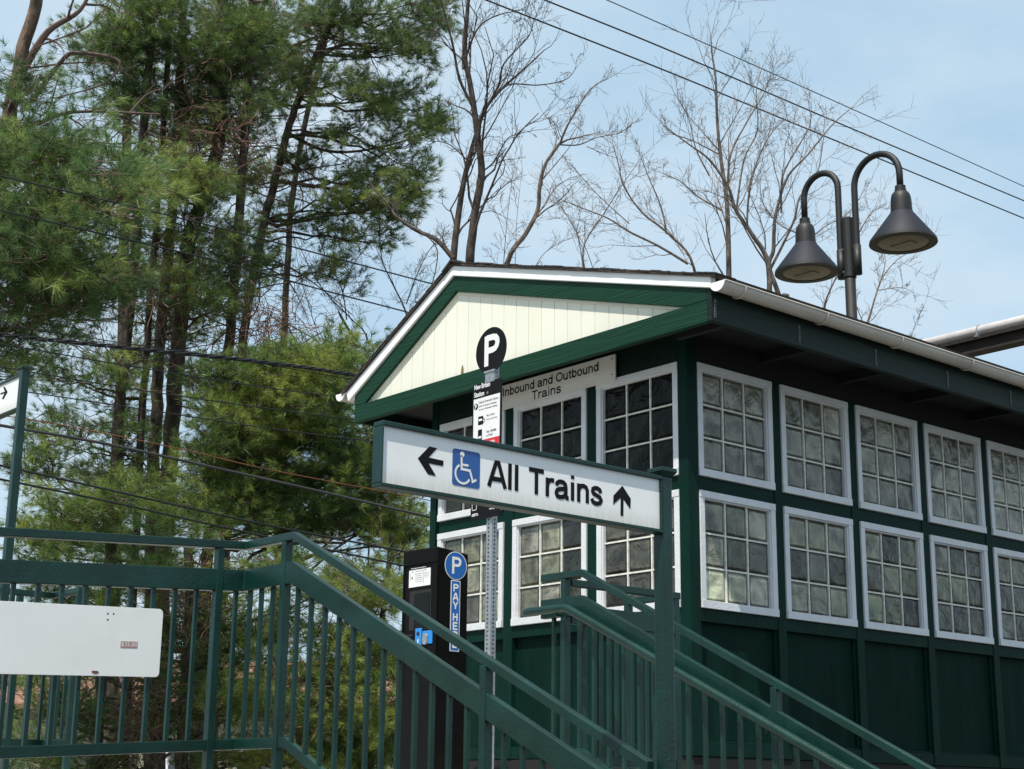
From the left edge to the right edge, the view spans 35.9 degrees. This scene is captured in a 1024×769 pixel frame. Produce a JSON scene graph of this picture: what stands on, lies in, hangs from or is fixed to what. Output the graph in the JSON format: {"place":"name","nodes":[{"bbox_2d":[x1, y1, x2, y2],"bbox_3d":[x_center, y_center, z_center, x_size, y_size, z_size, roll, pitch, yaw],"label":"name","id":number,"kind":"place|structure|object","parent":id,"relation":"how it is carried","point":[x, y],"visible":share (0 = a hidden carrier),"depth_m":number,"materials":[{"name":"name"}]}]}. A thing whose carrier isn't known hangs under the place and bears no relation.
{"place":"outdoors","nodes":[
{"label":"outdoors","id":0,"kind":"place"},
{"bbox_2d":[0,343,335,396],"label":"utility wire","id":1,"kind":"object","parent":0,"point":[164,371],"visible":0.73,"depth_m":15.98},
{"bbox_2d":[0,324,350,379],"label":"utility wire","id":2,"kind":"object","parent":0,"point":[160,348],"visible":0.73,"depth_m":15.89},
{"bbox_2d":[0,366,353,419],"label":"utility wire","id":3,"kind":"object","parent":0,"point":[175,395],"visible":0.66,"depth_m":16.02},
{"bbox_2d":[0,333,355,376],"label":"utility wire","id":4,"kind":"object","parent":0,"point":[57,340],"visible":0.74,"depth_m":16.09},
{"bbox_2d":[0,662,395,768],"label":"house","id":5,"kind":"structure","parent":0,"point":[19,699],"depth_m":45.36,"materials":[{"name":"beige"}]},
{"bbox_2d":[51,756,87,768],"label":"window","id":6,"kind":"structure","parent":5,"relation":"in","point":[80,763],"depth_m":45.13,"materials":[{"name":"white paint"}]},
{"bbox_2d":[166,752,189,768],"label":"window","id":7,"kind":"structure","parent":5,"relation":"in","point":[167,763],"depth_m":44.78,"materials":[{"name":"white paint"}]},
{"bbox_2d":[28,392,372,441],"bbox_3d":[-3.064,0.339,16.293,6.795,0.281,0.010,13,-19,-39],"label":"utility wire","id":8,"kind":"object","parent":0,"point":[195,417],"visible":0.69,"depth_m":16.12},
{"bbox_2d":[0,478,402,565],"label":"utility wire","id":9,"kind":"object","parent":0,"point":[126,505],"visible":0.65,"depth_m":15.75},
{"bbox_2d":[0,464,404,551],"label":"utility wire","id":10,"kind":"object","parent":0,"point":[133,495],"visible":0.73,"depth_m":15.95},
{"bbox_2d":[0,210,407,312],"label":"utility wire","id":11,"kind":"object","parent":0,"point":[198,256],"visible":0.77,"depth_m":16.50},
{"bbox_2d":[0,424,429,517],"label":"utility wire","id":12,"kind":"object","parent":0,"point":[199,464],"visible":0.76,"depth_m":16.13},
{"bbox_2d":[0,175,431,283],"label":"utility wire","id":13,"kind":"object","parent":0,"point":[211,226],"visible":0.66,"depth_m":16.70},
{"bbox_2d":[8,416,429,500],"bbox_3d":[-2.495,0.898,16.660,7.086,0.194,0.009,13,-19,-39],"label":"utility wire","id":14,"kind":"object","parent":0,"point":[216,457],"visible":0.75,"depth_m":16.19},
{"bbox_2d":[0,0,1023,661],"label":"sky","id":15,"kind":"structure","parent":0,"point":[961,62],"materials":[{"name":"blue"}]},
{"bbox_2d":[485,0,1023,218],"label":"utility wire","id":16,"kind":"object","parent":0,"point":[742,102],"visible":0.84,"depth_m":22.91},
{"bbox_2d":[544,0,1023,200],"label":"utility wire","id":17,"kind":"object","parent":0,"point":[773,95],"visible":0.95,"depth_m":23.61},
{"bbox_2d":[607,0,1023,186],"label":"utility wire","id":18,"kind":"object","parent":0,"point":[810,90],"visible":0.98,"depth_m":24.43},
{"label":"platform","id":19,"kind":"structure","parent":0,"visible":0},
{"bbox_2d":[0,365,32,689],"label":"direction sign","id":20,"kind":"object","parent":19,"relation":"on","point":[13,394],"visible":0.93,"depth_m":10.37,"materials":[{"name":"green metal"}]},
{"bbox_2d":[0,587,82,768],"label":"railing","id":21,"kind":"object","parent":19,"relation":"on","point":[7,740],"visible":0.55,"depth_m":10.25,"materials":[{"name":"green metal"}]},
{"bbox_2d":[400,547,467,768],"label":"pay station","id":22,"kind":"object","parent":19,"relation":"on","point":[435,581],"visible":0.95,"depth_m":10.75,"materials":[{"name":"black paint"}]},
{"bbox_2d":[470,327,506,768],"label":"parking sign","id":23,"kind":"object","parent":19,"relation":"on","point":[487,393],"visible":0.51,"depth_m":9.89,"materials":[{"name":"metal"}]},
{"bbox_2d":[570,579,681,768],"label":"railing","id":24,"kind":"object","parent":19,"relation":"on","point":[645,622],"visible":0.51,"depth_m":9.02,"materials":[{"name":"green metal"}]},
{"bbox_2d":[522,569,935,768],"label":"railing","id":25,"kind":"object","parent":19,"relation":"on","point":[776,722],"visible":0.92,"depth_m":7.96,"materials":[{"name":"green metal"}]},
{"bbox_2d":[775,151,937,318],"bbox_3d":[3.752,0.821,16.887,0.724,6.907,2.036,13,-19,-39],"label":"street lamp","id":26,"kind":"object","parent":19,"relation":"on","point":[904,228],"visible":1,"depth_m":17.51,"materials":[{"name":"grey metal"}]},
{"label":"ramp","id":27,"kind":"structure","parent":19,"relation":"attached to","visible":0},
{"bbox_2d":[0,527,653,768],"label":"railing","id":28,"kind":"object","parent":27,"relation":"on","point":[485,704],"visible":1,"depth_m":7.21,"materials":[{"name":"green metal"}]},
{"bbox_2d":[0,601,162,676],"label":"blank board","id":29,"kind":"object","parent":28,"relation":"attached to","point":[57,639],"visible":1,"depth_m":7.21,"materials":[{"name":"white metal"}]},
{"label":"ground","id":30,"kind":"structure","parent":0,"visible":0},
{"bbox_2d":[0,0,204,391],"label":"pine tree","id":31,"kind":"object","parent":30,"relation":"on","point":[43,261],"visible":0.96,"depth_m":16.71,"materials":[{"name":"green plant"}]},
{"bbox_2d":[0,0,243,768],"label":"pine tree","id":32,"kind":"object","parent":30,"relation":"on","point":[51,411],"visible":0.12,"depth_m":26.90,"materials":[{"name":"green plant"}]},
{"bbox_2d":[0,0,268,765],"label":"pine tree","id":33,"kind":"object","parent":30,"relation":"on","point":[123,36],"visible":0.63,"depth_m":21.63,"materials":[{"name":"green plant"}]},
{"bbox_2d":[0,496,379,768],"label":"pine tree","id":34,"kind":"object","parent":30,"relation":"on","point":[97,598],"visible":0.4,"depth_m":19.11,"materials":[{"name":"green plant"}]},
{"bbox_2d":[70,643,206,768],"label":"vine tangle","id":35,"kind":"object","parent":34,"relation":"attached to","point":[152,729],"visible":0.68,"depth_m":18.69,"materials":[{"name":"plant"}]},
{"bbox_2d":[133,522,269,692],"bbox_3d":[-3.813,2.672,19.013,1.721,2.118,2.561,7,-16,-21],"label":"vine tangle","id":36,"kind":"object","parent":34,"relation":"attached to","point":[206,628],"visible":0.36,"depth_m":18.77,"materials":[{"name":"green plant"}]},
{"bbox_2d":[162,640,360,768],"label":"vine tangle","id":37,"kind":"object","parent":34,"relation":"attached to","point":[271,716],"visible":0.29,"depth_m":18.85,"materials":[{"name":"plant"}]},
{"bbox_2d":[48,0,343,768],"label":"pine tree","id":38,"kind":"object","parent":30,"relation":"on","point":[206,184],"visible":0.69,"depth_m":21.93,"materials":[{"name":"green plant"}]},
{"bbox_2d":[104,234,266,363],"bbox_3d":[-4.797,-1.210,21.805,2.251,2.080,2.414,13,-19,-39],"label":"vine tangle","id":39,"kind":"object","parent":38,"relation":"attached to","point":[163,314],"visible":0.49,"depth_m":21.52,"materials":[{"name":"plant"}]},
{"bbox_2d":[123,36,285,187],"bbox_3d":[-4.277,-3.577,21.947,2.385,2.168,2.044,13,-19,-39],"label":"vine tangle","id":40,"kind":"object","parent":38,"relation":"attached to","point":[188,139],"visible":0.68,"depth_m":21.71,"materials":[{"name":"plant"}]},
{"bbox_2d":[174,68,306,204],"bbox_3d":[-3.844,-3.543,21.680,1.760,2.407,1.889,13,-19,-39],"label":"vine tangle","id":41,"kind":"object","parent":38,"relation":"attached to","point":[233,129],"visible":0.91,"depth_m":21.49,"materials":[{"name":"plant"}]},
{"bbox_2d":[164,0,387,768],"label":"pine tree","id":42,"kind":"object","parent":30,"relation":"on","point":[289,249],"visible":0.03,"depth_m":26.45,"materials":[{"name":"green plant"}]},
{"bbox_2d":[123,0,429,768],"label":"pine tree","id":43,"kind":"object","parent":30,"relation":"on","point":[248,498],"visible":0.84,"depth_m":20.78,"materials":[{"name":"green plant"}]},
{"bbox_2d":[147,253,365,389],"bbox_3d":[-3.154,-0.679,21.574,3.147,1.948,2.116,-9,-17,32],"label":"vine tangle","id":44,"kind":"object","parent":43,"relation":"attached to","point":[266,328],"visible":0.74,"depth_m":21.36,"materials":[{"name":"plant"}]},
{"bbox_2d":[92,0,467,760],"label":"pine tree","id":45,"kind":"object","parent":30,"relation":"on","point":[358,84],"visible":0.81,"depth_m":23.56,"materials":[{"name":"green plant"}]},
{"bbox_2d":[235,453,428,768],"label":"pine tree","id":46,"kind":"object","parent":30,"relation":"on","point":[369,600],"visible":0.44,"depth_m":19.01,"materials":[{"name":"green plant"}]},
{"bbox_2d":[255,148,467,726],"bbox_3d":[-2.456,1.838,23.049,2.940,11.238,2.304,13,-19,-39],"label":"bare tree","id":47,"kind":"object","parent":30,"relation":"on","point":[354,292],"visible":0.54,"depth_m":23.99,"materials":[{"name":"brown plant"}]},
{"bbox_2d":[364,0,586,350],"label":"bare tree","id":48,"kind":"object","parent":30,"relation":"on","point":[477,143],"visible":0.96,"depth_m":17.47,"materials":[{"name":"brown plant"}]},
{"bbox_2d":[470,63,670,263],"bbox_3d":[0.619,1.100,17.480,2.206,9.897,1.203,-3,-15,15],"label":"bare tree","id":49,"kind":"object","parent":30,"relation":"on","point":[521,239],"visible":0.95,"depth_m":18.48,"materials":[{"name":"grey plant"}]},
{"bbox_2d":[525,102,704,271],"bbox_3d":[1.269,1.408,19.868,2.651,10.535,1.383,2,-15,-6],"label":"bare tree","id":50,"kind":"object","parent":30,"relation":"on","point":[665,229],"visible":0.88,"depth_m":20.99,"materials":[{"name":"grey plant"}]},
{"bbox_2d":[336,259,1023,768],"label":"station building","id":51,"kind":"structure","parent":30,"relation":"on","point":[846,517],"depth_m":11.38,"materials":[{"name":"green paint"}]},
{"bbox_2d":[437,522,504,631],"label":"window","id":52,"kind":"structure","parent":51,"relation":"in","point":[470,541],"depth_m":11.94,"materials":[{"name":"white glass"}]},
{"bbox_2d":[437,410,505,521],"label":"window","id":53,"kind":"structure","parent":51,"relation":"in","point":[447,510],"depth_m":12.34,"materials":[{"name":"white paint"}]},
{"bbox_2d":[510,516,586,626],"bbox_3d":[0.274,1.314,11.334,0.061,0.780,0.789,13,-19,-39],"label":"window","id":54,"kind":"structure","parent":51,"relation":"in","point":[541,545],"depth_m":11.42,"materials":[{"name":"grey glass"}]},
{"bbox_2d":[513,388,586,460],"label":"window","id":55,"kind":"structure","parent":51,"relation":"in","point":[557,425],"depth_m":11.57,"materials":[{"name":"white paint"}]},
{"bbox_2d":[502,354,615,410],"bbox_3d":[0.266,0.008,11.646,0.014,0.191,1.414,13,-19,-39],"label":"wall sign","id":56,"kind":"object","parent":51,"relation":"attached to","point":[595,372],"visible":0.94,"depth_m":11.54,"materials":[{"name":"metal"}]},
{"bbox_2d":[596,362,678,476],"bbox_3d":[0.870,0.299,10.901,0.061,0.780,0.789,13,-19,-39],"label":"window","id":57,"kind":"structure","parent":51,"relation":"in","point":[637,413],"depth_m":10.91,"materials":[{"name":"white paint"}]},
{"bbox_2d":[596,489,680,612],"bbox_3d":[0.860,1.148,10.677,0.061,0.780,0.789,13,-19,-39],"label":"window","id":58,"kind":"structure","parent":51,"relation":"in","point":[623,557],"depth_m":10.74,"materials":[{"name":"grey glass"}]},
{"bbox_2d":[696,362,775,490],"bbox_3d":[1.527,0.296,10.859,0.770,0.780,0.061,13,-19,-39],"label":"window","id":59,"kind":"structure","parent":51,"relation":"in","point":[735,416],"depth_m":10.87,"materials":[{"name":"white paint"}]},
{"bbox_2d":[699,490,779,617],"bbox_3d":[1.517,1.145,10.636,0.770,0.780,0.061,13,-19,-39],"label":"window","id":60,"kind":"structure","parent":51,"relation":"in","point":[738,544],"depth_m":10.64,"materials":[{"name":"grey glass"}]},
{"bbox_2d":[779,384,852,506],"bbox_3d":[2.180,0.447,11.405,0.770,0.780,0.061,13,-19,-39],"label":"window","id":61,"kind":"structure","parent":51,"relation":"in","point":[815,451],"depth_m":11.41,"materials":[{"name":"white paint"}]},
{"bbox_2d":[783,506,857,626],"bbox_3d":[2.170,1.296,11.181,0.770,0.780,0.061,13,-19,-39],"label":"window","id":62,"kind":"structure","parent":51,"relation":"in","point":[820,587],"depth_m":11.19,"materials":[{"name":"grey glass"}]},
{"bbox_2d":[854,405,922,520],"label":"window","id":63,"kind":"structure","parent":51,"relation":"in","point":[887,456],"depth_m":11.96,"materials":[{"name":"white paint"}]},
{"bbox_2d":[859,521,928,635],"bbox_3d":[2.824,1.448,11.726,0.770,0.780,0.061,13,-19,-39],"label":"window","id":64,"kind":"structure","parent":51,"relation":"in","point":[892,559],"depth_m":11.74,"materials":[{"name":"grey glass"}]},
{"bbox_2d":[922,423,986,533],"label":"window","id":65,"kind":"structure","parent":51,"relation":"in","point":[953,463],"depth_m":12.51,"materials":[{"name":"white paint"}]},
{"bbox_2d":[929,535,993,644],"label":"window","id":66,"kind":"structure","parent":51,"relation":"in","point":[961,600],"depth_m":12.28,"materials":[{"name":"grey glass"}]},
{"bbox_2d":[922,315,1023,356],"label":"overhead beam","id":67,"kind":"structure","parent":51,"relation":"attached to","point":[993,337],"depth_m":20.34,"materials":[{"name":"metal"}]},
{"bbox_2d":[985,440,1023,541],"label":"window","id":68,"kind":"structure","parent":51,"relation":"in","point":[1005,464],"depth_m":12.97,"materials":[{"name":"grey glass"}]},
{"bbox_2d":[992,547,1023,648],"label":"window","id":69,"kind":"structure","parent":51,"relation":"in","point":[1008,564],"depth_m":12.72,"materials":[{"name":"white paint"}]},
{"bbox_2d":[628,0,809,290],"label":"bare tree","id":70,"kind":"object","parent":30,"relation":"on","point":[727,197],"visible":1,"depth_m":19.97,"materials":[{"name":"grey plant"}]},
{"bbox_2d":[713,58,915,307],"bbox_3d":[3.442,1.137,19.837,3.394,11.094,2.080,-9,-18,33],"label":"bare tree","id":71,"kind":"object","parent":30,"relation":"on","point":[772,253],"visible":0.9,"depth_m":20.59,"materials":[{"name":"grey plant"}]},
{"bbox_2d":[833,196,945,339],"bbox_3d":[4.774,2.033,19.432,1.703,9.184,1.349,13,-19,-39],"label":"bare tree","id":72,"kind":"object","parent":30,"relation":"on","point":[876,294],"visible":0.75,"depth_m":20.30,"materials":[{"name":"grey plant"}]},
{"label":"pavement","id":73,"kind":"structure","parent":0,"visible":0},
{"bbox_2d":[372,420,676,768],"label":"direction sign","id":74,"kind":"object","parent":73,"relation":"on","point":[418,461],"visible":1,"depth_m":5.47,"materials":[{"name":"white metal"}]}
]}

